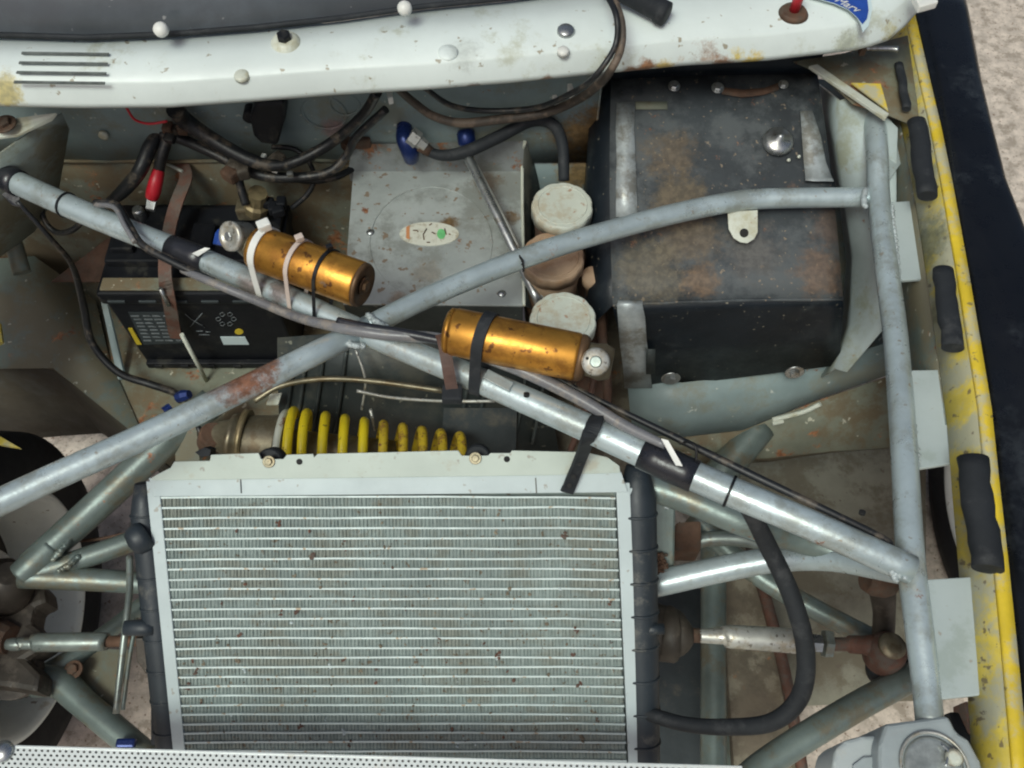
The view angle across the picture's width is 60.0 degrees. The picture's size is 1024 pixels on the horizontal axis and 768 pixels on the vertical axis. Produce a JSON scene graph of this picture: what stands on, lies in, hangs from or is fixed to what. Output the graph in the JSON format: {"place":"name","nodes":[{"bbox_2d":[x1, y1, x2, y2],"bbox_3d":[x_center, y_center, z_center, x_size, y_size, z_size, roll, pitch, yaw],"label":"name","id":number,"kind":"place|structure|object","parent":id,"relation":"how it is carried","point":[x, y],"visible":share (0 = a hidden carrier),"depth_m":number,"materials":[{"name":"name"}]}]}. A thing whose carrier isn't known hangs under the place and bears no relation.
{"place":"outdoors","nodes":[
{"label":"outdoors","id":0,"kind":"place"},
{"bbox_2d":[116,738,136,747],"bbox_3d":[-0.525,0.489,1.207,0.026,0.010,0.012,0,60,0],"label":"clip","id":1,"kind":"object","parent":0,"point":[126,742],"visible":0.97,"depth_m":1.20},
{"bbox_2d":[44,0,1023,767],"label":"ground","id":2,"kind":"structure","parent":0,"point":[998,30],"depth_m":1.80,"materials":[{"name":"concrete"}]},
{"bbox_2d":[0,430,101,745],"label":"wheel assembly","id":3,"kind":"object","parent":2,"relation":"on","point":[42,721],"visible":0.39,"depth_m":1.44,"materials":[{"name":"rubber"}]},
{"bbox_2d":[0,558,57,700],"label":"steering knuckle","id":4,"kind":"object","parent":3,"relation":"attached to","point":[24,613],"visible":0.7,"depth_m":1.24,"materials":[{"name":"grey metal"}]},
{"bbox_2d":[4,632,137,651],"bbox_3d":[-0.583,0.355,1.221,0.224,0.026,0.027,0,60,0],"label":"tie rod","id":5,"kind":"object","parent":4,"relation":"attached to","point":[73,642],"visible":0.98,"depth_m":1.21,"materials":[{"name":"grey metal"}]},
{"bbox_2d":[29,597,154,748],"bbox_3d":[-0.543,0.462,1.269,0.194,0.066,0.281,-40,67,-20],"label":"wishbone","id":6,"kind":"object","parent":4,"relation":"attached to","point":[83,687],"visible":0.72,"depth_m":1.26,"materials":[{"name":"silver metal"}]},
{"bbox_2d":[0,0,937,767],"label":"car bodyshell","id":7,"kind":"object","parent":2,"relation":"on","point":[78,78],"visible":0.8,"depth_m":1.26,"materials":[{"name":"white paint"}]},
{"bbox_2d":[0,323,20,448],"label":"front wing","id":8,"kind":"structure","parent":7,"relation":"attached to","point":[4,442],"depth_m":1.25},
{"bbox_2d":[40,210,82,235],"bbox_3d":[-0.669,-0.240,1.311,0.094,0.038,0.032,26,63,14],"label":"wire","id":9,"kind":"object","parent":7,"relation":"hanging from","point":[55,231],"visible":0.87,"depth_m":1.31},
{"bbox_2d":[15,200,181,402],"bbox_3d":[-0.594,-0.097,1.263,0.167,0.364,0.054,38,67,20],"label":"wire","id":10,"kind":"object","parent":7,"relation":"attached to","point":[104,360],"visible":0.9,"depth_m":1.36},
{"bbox_2d":[174,390,192,401],"bbox_3d":[-0.512,0.019,1.381,0.028,0.024,0.020,0,60,0],"label":"hose fitting","id":11,"kind":"object","parent":10,"relation":"attached to","point":[183,395],"visible":1,"depth_m":1.37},
{"bbox_2d":[10,390,221,593],"bbox_3d":[-0.563,0.156,1.292,0.267,0.118,0.290,0,60,0],"label":"wishbone","id":12,"kind":"object","parent":7,"relation":"attached to","point":[48,559],"visible":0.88,"depth_m":1.25,"materials":[{"name":"silver metal"}]},
{"bbox_2d":[80,532,124,541],"bbox_3d":[-0.578,0.219,1.288,0.116,0.016,0.007,-7,60,-4],"label":"brake line","id":13,"kind":"object","parent":12,"relation":"attached to","point":[97,539],"visible":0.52,"depth_m":1.29,"materials":[{"name":"metal"}]},
{"bbox_2d":[112,555,133,713],"bbox_3d":[-0.518,0.334,1.192,0.019,0.050,0.202,-3,60,-1],"label":"thin rod","id":14,"kind":"object","parent":12,"relation":"on","point":[124,639],"visible":0.93,"depth_m":1.17,"materials":[{"name":"grey metal"}]},
{"bbox_2d":[121,618,138,709],"bbox_3d":[-0.506,0.369,1.173,0.008,0.026,0.116,0,60,0],"label":"thin rod","id":15,"kind":"object","parent":14,"relation":"attached to","point":[127,671],"visible":0.81,"depth_m":1.17,"materials":[{"name":"silver metal"}]},
{"bbox_2d":[106,133,159,201],"bbox_3d":[-0.539,-0.310,1.286,0.123,0.094,0.041,-33,65,-17],"label":"cable","id":16,"kind":"object","parent":7,"relation":"attached to","point":[127,186],"visible":0.87,"depth_m":1.27,"materials":[{"name":"black rubber"}]},
{"bbox_2d":[125,108,167,124],"bbox_3d":[-0.492,-0.365,1.193,0.043,0.043,0.013,-22,62,-12],"label":"wire","id":17,"kind":"object","parent":7,"relation":"attached to","point":[145,123],"visible":0.98,"depth_m":1.21,"materials":[{"name":"red rubber"}]},
{"bbox_2d":[145,137,171,211],"bbox_3d":[-0.512,-0.307,1.285,0.023,0.090,0.085,30,64,16],"label":"battery terminal","id":18,"kind":"object","parent":7,"relation":"attached to","point":[154,187],"visible":0.95,"depth_m":1.28,"materials":[{"name":"red plastic"}]},
{"bbox_2d":[161,403,172,411],"bbox_3d":[-0.530,0.038,1.364,0.014,0.014,0.012,40,68,20],"label":"hose fitting","id":19,"kind":"object","parent":7,"relation":"attached to","point":[166,407],"visible":0.65,"depth_m":1.36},
{"bbox_2d":[161,121,187,143],"bbox_3d":[-0.473,-0.356,1.253,0.035,0.043,0.072,-15,61,-8],"label":"wiring cluster","id":20,"kind":"object","parent":7,"relation":"attached to","point":[170,130],"visible":0.68,"depth_m":1.23,"materials":[{"name":"black plastic"}]},
{"bbox_2d":[158,163,208,382],"bbox_3d":[-0.500,-0.167,1.388,0.045,0.282,0.223,2,60,1],"label":"battery clamp","id":21,"kind":"object","parent":7,"relation":"attached to","point":[172,216],"visible":0.9,"depth_m":1.30,"materials":[{"name":"metal"}]},
{"bbox_2d":[97,205,308,367],"bbox_3d":[-0.477,-0.160,1.405,0.263,0.230,0.183,0,60,0],"label":"car battery","id":22,"kind":"object","parent":7,"relation":"on","point":[220,329],"visible":0.71,"depth_m":1.35,"materials":[{"name":"black plastic"}]},
{"bbox_2d":[235,185,286,220],"bbox_3d":[-0.371,-0.266,1.313,0.084,0.056,0.038,15,61,8],"label":"brass fitting","id":23,"kind":"object","parent":22,"relation":"on","point":[262,204],"visible":0.98,"depth_m":1.30,"materials":[{"name":"metal"}]},
{"bbox_2d":[236,180,249,205],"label":"wire","id":24,"kind":"object","parent":23,"relation":"attached to","point":[242,193],"visible":0.51,"depth_m":1.28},
{"bbox_2d":[271,144,315,209],"bbox_3d":[-0.313,-0.307,1.297,0.051,0.086,0.057,-18,62,-10],"label":"wire","id":25,"kind":"object","parent":23,"relation":"attached to","point":[303,198],"visible":0.81,"depth_m":1.29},
{"bbox_2d":[213,229,221,246],"bbox_3d":[-0.382,-0.191,1.168,0.020,0.025,0.026,12,61,7],"label":"hose fitting","id":26,"kind":"object","parent":7,"relation":"attached to","point":[216,240],"visible":0.36,"depth_m":1.16,"materials":[{"name":"blue plastic"}]},
{"bbox_2d":[242,99,287,143],"bbox_3d":[-0.333,-0.364,1.204,0.067,0.078,0.035,0,60,0],"label":"wiper motor","id":27,"kind":"object","parent":7,"relation":"attached to","point":[266,119],"visible":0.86,"depth_m":1.19,"materials":[{"name":"black plastic"}]},
{"bbox_2d":[166,92,381,171],"bbox_3d":[-0.315,-0.345,1.196,0.294,0.133,0.049,3,60,1],"label":"cable","id":28,"kind":"object","parent":7,"relation":"attached to","point":[183,118],"visible":0.97,"depth_m":1.22,"materials":[{"name":"black rubber"}]},
{"bbox_2d":[159,106,388,182],"bbox_3d":[-0.335,-0.337,1.231,0.340,0.123,0.048,5,60,3],"label":"cable","id":29,"kind":"object","parent":7,"relation":"hanging from","point":[362,130],"visible":0.81,"depth_m":1.25,"materials":[{"name":"black rubber"}]},
{"bbox_2d":[220,137,370,184],"bbox_3d":[-0.304,-0.317,1.257,0.216,0.018,0.052,-13,61,-8],"label":"loom joint","id":30,"kind":"object","parent":7,"relation":"attached to","point":[233,172],"visible":0.78,"depth_m":1.24,"materials":[{"name":"plastic"}]},
{"bbox_2d":[300,167,353,183],"bbox_3d":[-0.277,-0.304,1.296,0.105,0.029,0.028,-18,62,-10],"label":"cable","id":31,"kind":"object","parent":7,"relation":"attached to","point":[345,172],"visible":0.59,"depth_m":1.29,"materials":[{"name":"black rubber"}]},
{"bbox_2d":[197,406,466,455],"bbox_3d":[-0.242,0.097,1.261,0.416,0.136,0.122,0,60,0],"label":"coilover damper","id":32,"kind":"object","parent":7,"relation":"attached to","point":[247,431],"visible":0.41,"depth_m":1.23,"materials":[{"name":"yellow paint"}]},
{"bbox_2d":[369,409,376,430],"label":"wire","id":33,"kind":"object","parent":32,"relation":"attached to","point":[372,419],"visible":1,"depth_m":1.29,"materials":[{"name":"white metal"}]},
{"bbox_2d":[253,376,441,403],"bbox_3d":[-0.232,0.005,1.261,0.272,0.019,0.035,-2,60,-1],"label":"wire","id":34,"kind":"object","parent":7,"relation":"attached to","point":[257,399],"visible":0.94,"depth_m":1.26,"materials":[{"name":"metal"}]},
{"bbox_2d":[355,350,366,409],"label":"wire","id":35,"kind":"object","parent":7,"relation":"hanging from","point":[364,375],"visible":0.99,"depth_m":1.26,"materials":[{"name":"white metal"}]},
{"bbox_2d":[387,92,393,103],"bbox_3d":[-0.162,-0.383,1.179,0.010,0.012,0.018,0,60,0],"label":"cable tie","id":36,"kind":"object","parent":7,"relation":"attached to","point":[390,97],"visible":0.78,"depth_m":1.17,"materials":[{"name":"white plastic"}]},
{"bbox_2d":[396,121,432,164],"bbox_3d":[-0.137,-0.342,1.252,0.052,0.058,0.044,0,60,0],"label":"hose fitting","id":37,"kind":"object","parent":7,"relation":"attached to","point":[413,143],"visible":1,"depth_m":1.24,"materials":[{"name":"blue metal"}]},
{"bbox_2d":[356,389,494,402],"bbox_3d":[-0.122,0.017,1.261,0.196,0.025,0.011,0,60,0],"label":"wire","id":38,"kind":"object","parent":7,"relation":"attached to","point":[418,399],"visible":0.87,"depth_m":1.26,"materials":[{"name":"white metal"}]},
{"bbox_2d":[343,140,539,332],"bbox_3d":[-0.088,-0.209,1.325,0.307,0.234,0.315,0,60,0],"label":"aluminium box","id":39,"kind":"object","parent":7,"relation":"attached to","point":[423,221],"visible":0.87,"depth_m":1.26,"materials":[{"name":"silver metal"}]},
{"bbox_2d":[457,128,543,304],"bbox_3d":[-0.019,-0.235,1.223,0.029,0.089,0.276,-20,62,-11],"label":"push rod","id":40,"kind":"object","parent":39,"relation":"on","point":[465,136],"visible":0.8,"depth_m":1.22,"materials":[{"name":"metal"}]},
{"bbox_2d":[0,111,978,767],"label":"tubular frame","id":41,"kind":"object","parent":7,"relation":"attached to","point":[934,671],"visible":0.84,"depth_m":1.03,"materials":[{"name":"silver metal"}]},
{"bbox_2d":[2,192,19,206],"bbox_3d":[-0.654,-0.248,1.157,0.024,0.016,0.030,0,60,0],"label":"tape flag","id":42,"kind":"object","parent":41,"relation":"attached to","point":[11,199],"visible":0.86,"depth_m":1.16,"materials":[{"name":"white plastic"}]},
{"bbox_2d":[0,166,28,195],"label":"tape wrap","id":43,"kind":"object","parent":41,"relation":"attached to","point":[7,173],"visible":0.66,"depth_m":1.14,"materials":[{"name":"black plastic"}]},
{"bbox_2d":[55,192,75,217],"bbox_3d":[-0.569,-0.229,1.133,0.004,0.034,0.034,24,63,13],"label":"cable tie","id":44,"kind":"object","parent":41,"relation":"attached to","point":[57,200],"visible":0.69,"depth_m":1.12,"materials":[{"name":"black plastic"}]},
{"bbox_2d":[93,202,136,243],"bbox_3d":[-0.478,-0.200,1.078,0.018,0.019,0.097,-41,68,-21],"label":"wire","id":45,"kind":"object","parent":41,"relation":"attached to","point":[126,228],"visible":1,"depth_m":1.07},
{"bbox_2d":[92,199,214,278],"bbox_3d":[-0.439,-0.173,1.069,0.210,0.021,0.029,35,66,18],"label":"wire","id":46,"kind":"object","parent":41,"relation":"on","point":[156,253],"visible":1,"depth_m":1.05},
{"bbox_2d":[162,235,214,270],"bbox_3d":[-0.394,-0.158,1.082,0.056,0.035,0.033,23,63,13],"label":"tape wrap","id":47,"kind":"object","parent":41,"relation":"attached to","point":[180,249],"visible":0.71,"depth_m":1.07,"materials":[{"name":"black plastic"}]},
{"bbox_2d":[192,248,209,255],"bbox_3d":[-0.369,-0.156,1.052,0.022,0.006,0.010,0,60,0],"label":"tape flag","id":48,"kind":"object","parent":47,"relation":"on","point":[199,252],"visible":1,"depth_m":1.05,"materials":[{"name":"white plastic"}]},
{"bbox_2d":[219,221,374,306],"bbox_3d":[-0.246,-0.141,1.007,0.184,0.060,0.052,20,62,11],"label":"gold canister","id":49,"kind":"object","parent":41,"relation":"on","point":[345,279],"visible":0.92,"depth_m":0.99,"materials":[{"name":"metal"}]},
{"bbox_2d":[247,217,279,297],"bbox_3d":[-0.286,-0.144,1.028,0.017,0.100,0.063,25,63,14],"label":"cable tie","id":50,"kind":"object","parent":49,"relation":"attached to","point":[264,226],"visible":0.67,"depth_m":0.99,"materials":[{"name":"white plastic"}]},
{"bbox_2d":[283,233,312,309],"bbox_3d":[-0.245,-0.127,1.018,0.011,0.096,0.068,24,63,13],"label":"cable tie","id":51,"kind":"object","parent":49,"relation":"attached to","point":[299,238],"visible":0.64,"depth_m":0.99,"materials":[{"name":"white plastic"}]},
{"bbox_2d":[311,243,340,316],"bbox_3d":[-0.213,-0.113,1.010,0.008,0.091,0.072,23,63,13],"label":"cable tie","id":52,"kind":"object","parent":49,"relation":"attached to","point":[329,247],"visible":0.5,"depth_m":0.98,"materials":[{"name":"black plastic"}]},
{"bbox_2d":[0,740,741,767],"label":"perforated panel","id":53,"kind":"object","parent":41,"relation":"attached to","point":[19,756],"visible":1,"depth_m":0.95,"materials":[{"name":"metal"}]},
{"bbox_2d":[122,443,664,762],"bbox_3d":[-0.140,0.291,1.072,0.650,0.306,0.365,0,60,0],"label":"radiator","id":54,"kind":"object","parent":41,"relation":"on","point":[477,600],"visible":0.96,"depth_m":1.05,"materials":[{"name":"metal"}]},
{"bbox_2d":[645,513,815,735],"bbox_3d":[0.263,0.273,0.970,0.172,0.324,0.188,15,61,9],"label":"coolant hose","id":55,"kind":"object","parent":54,"relation":"attached to","point":[790,709],"visible":0.88,"depth_m":0.98,"materials":[{"name":"black rubber"}]},
{"bbox_2d":[180,270,665,448],"bbox_3d":[-0.114,-0.046,0.980,0.603,0.050,0.043,21,62,12],"label":"conduit","id":56,"kind":"object","parent":41,"relation":"attached to","point":[571,394],"visible":0.86,"depth_m":0.97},
{"bbox_2d":[336,317,555,378],"bbox_3d":[-0.073,-0.041,0.967,0.253,0.016,0.019,16,61,9],"label":"cable","id":57,"kind":"object","parent":41,"relation":"on","point":[423,337],"visible":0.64,"depth_m":0.97,"materials":[{"name":"black plastic"}]},
{"bbox_2d":[435,334,462,403],"bbox_3d":[-0.067,-0.011,0.959,0.024,0.063,0.067,-6,60,-3],"label":"leather strap","id":58,"kind":"object","parent":41,"relation":"hanging from","point":[452,391],"visible":0.92,"depth_m":0.94,"materials":[{"name":"brown leather"}]},
{"bbox_2d":[441,308,614,380],"bbox_3d":[0.017,-0.042,0.929,0.181,0.064,0.056,14,61,8],"label":"gold canister","id":59,"kind":"object","parent":41,"relation":"on","point":[569,355],"visible":0.99,"depth_m":0.91,"materials":[{"name":"metal"}]},
{"bbox_2d":[468,311,499,396],"bbox_3d":[-0.030,-0.034,0.953,0.015,0.093,0.071,17,61,10],"label":"strap","id":60,"kind":"object","parent":59,"relation":"attached to","point":[480,333],"visible":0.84,"depth_m":0.92,"materials":[{"name":"black fabric"}]},
{"bbox_2d":[560,413,603,494],"bbox_3d":[0.083,0.072,0.970,0.026,0.150,0.064,31,65,16],"label":"rubber strap","id":61,"kind":"object","parent":41,"relation":"hanging from","point":[591,429],"visible":0.96,"depth_m":0.96,"materials":[{"name":"black rubber"}]},
{"bbox_2d":[635,441,701,491],"bbox_3d":[0.160,0.082,0.906,0.060,0.037,0.035,25,63,14],"label":"tape wrap","id":62,"kind":"object","parent":41,"relation":"attached to","point":[655,461],"visible":0.88,"depth_m":0.89,"materials":[{"name":"black plastic"}]},
{"bbox_2d":[661,439,681,465],"bbox_3d":[0.158,0.068,0.878,0.005,0.009,0.032,-26,63,-14],"label":"tape flag","id":63,"kind":"object","parent":62,"relation":"on","point":[672,453],"visible":1,"depth_m":0.88,"materials":[{"name":"white plastic"}]},
{"bbox_2d":[679,441,697,460],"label":"wire","id":64,"kind":"object","parent":41,"relation":"attached to","point":[695,447],"visible":1,"depth_m":0.89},
{"bbox_2d":[556,378,894,545],"bbox_3d":[0.203,0.074,0.902,0.388,0.026,0.014,26,63,14],"label":"cable","id":65,"kind":"object","parent":41,"relation":"attached to","point":[752,475],"visible":0.94,"depth_m":0.88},
{"bbox_2d":[722,475,736,506],"bbox_3d":[0.218,0.107,0.888,0.005,0.034,0.034,24,63,13],"label":"cable tie","id":66,"kind":"object","parent":41,"relation":"attached to","point":[729,490],"visible":0.91,"depth_m":0.87,"materials":[{"name":"black plastic"}]},
{"bbox_2d":[658,576,907,680],"bbox_3d":[0.351,0.334,1.206,0.403,0.158,0.142,0,60,0],"label":"tie rod","id":67,"kind":"object","parent":41,"relation":"attached to","point":[881,649],"visible":0.8,"depth_m":1.19,"materials":[{"name":"metal"}]},
{"bbox_2d":[815,717,980,767],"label":"headlamp","id":68,"kind":"object","parent":41,"relation":"attached to","point":[938,742],"visible":1,"depth_m":0.78,"materials":[{"name":"white metal"}]},
{"bbox_2d":[953,702,969,734],"bbox_3d":[0.513,0.382,0.974,0.033,0.068,0.064,-18,62,-10],"label":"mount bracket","id":69,"kind":"object","parent":41,"relation":"attached to","point":[962,709],"visible":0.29,"depth_m":0.96,"materials":[{"name":"metal"}]},
{"bbox_2d":[428,116,569,180],"bbox_3d":[-0.017,-0.340,1.242,0.211,0.061,0.074,10,61,6],"label":"hose","id":70,"kind":"object","parent":7,"relation":"attached to","point":[554,126],"visible":0.93,"depth_m":1.23,"materials":[{"name":"black rubber"}]},
{"bbox_2d":[395,0,625,127],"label":"cable","id":71,"kind":"object","parent":7,"relation":"attached to","point":[597,85],"visible":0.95,"depth_m":1.18,"materials":[{"name":"black rubber"}]},
{"bbox_2d":[567,83,574,97],"bbox_3d":[0.077,-0.382,1.156,0.010,0.012,0.018,0,60,0],"label":"cable tie","id":72,"kind":"object","parent":71,"relation":"attached to","point":[569,86],"visible":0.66,"depth_m":1.15,"materials":[{"name":"white plastic"}]},
{"bbox_2d":[424,0,620,113],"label":"cable","id":73,"kind":"object","parent":7,"relation":"attached to","point":[594,76],"visible":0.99,"depth_m":1.14,"materials":[{"name":"black rubber"}]},
{"bbox_2d":[566,249,611,451],"bbox_3d":[0.083,-0.055,1.289,0.107,0.253,0.343,0,60,0],"label":"master cylinder","id":74,"kind":"object","parent":7,"relation":"attached to","point":[602,389],"visible":0.27,"depth_m":1.22,"materials":[{"name":"metal"}]},
{"bbox_2d":[523,233,583,315],"bbox_3d":[0.054,-0.135,1.238,0.084,0.141,0.084,0,60,0],"label":"fluid reservoir","id":75,"kind":"object","parent":74,"relation":"attached to","point":[559,274],"visible":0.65,"depth_m":1.17,"materials":[{"name":"brown plastic"}]},
{"bbox_2d":[531,183,592,235],"bbox_3d":[0.068,-0.208,1.263,0.084,0.141,0.084,0,60,0],"label":"fluid reservoir","id":76,"kind":"object","parent":74,"relation":"attached to","point":[558,208],"visible":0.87,"depth_m":1.20,"materials":[{"name":"white plastic"}]},
{"bbox_2d":[529,292,595,383],"bbox_3d":[0.064,-0.048,1.170,0.083,0.141,0.084,0,60,0],"label":"fluid reservoir","id":77,"kind":"object","parent":74,"relation":"attached to","point":[568,311],"visible":0.46,"depth_m":1.11,"materials":[{"name":"white plastic"}]},
{"bbox_2d":[584,54,843,387],"bbox_3d":[0.292,-0.214,1.274,0.375,0.408,0.341,0,60,0],"label":"black metal cover","id":78,"kind":"object","parent":7,"relation":"attached to","point":[708,298],"visible":0.92,"depth_m":1.19,"materials":[{"name":"metal"}]},
{"bbox_2d":[853,46,898,55],"bbox_3d":[0.471,-0.446,1.179,0.087,0.012,0.016,0,60,0],"label":"hinge pin","id":79,"kind":"object","parent":7,"relation":"on","point":[862,51],"visible":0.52,"depth_m":1.18,"materials":[{"name":"metal"}]},
{"bbox_2d":[887,0,1023,767],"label":"front wing","id":80,"kind":"structure","parent":7,"relation":"attached to","point":[969,227],"depth_m":0.99,"materials":[{"name":"yellow metal"}]},
{"bbox_2d":[944,712,970,744],"bbox_3d":[0.466,0.388,0.902,0.024,0.030,0.101,-3,60,-2],"label":"lamp gasket","id":81,"kind":"object","parent":80,"relation":"attached to","point":[956,721],"visible":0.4,"depth_m":0.91,"materials":[{"name":"black rubber"}]},
{"bbox_2d":[928,465,958,577],"bbox_3d":[0.885,0.169,1.450,0.178,0.562,0.562,0,60,0],"label":"wheel assembly","id":82,"kind":"object","parent":2,"relation":"on","point":[940,497],"visible":0.11,"depth_m":1.64,"materials":[{"name":"rubber"}]}
]}

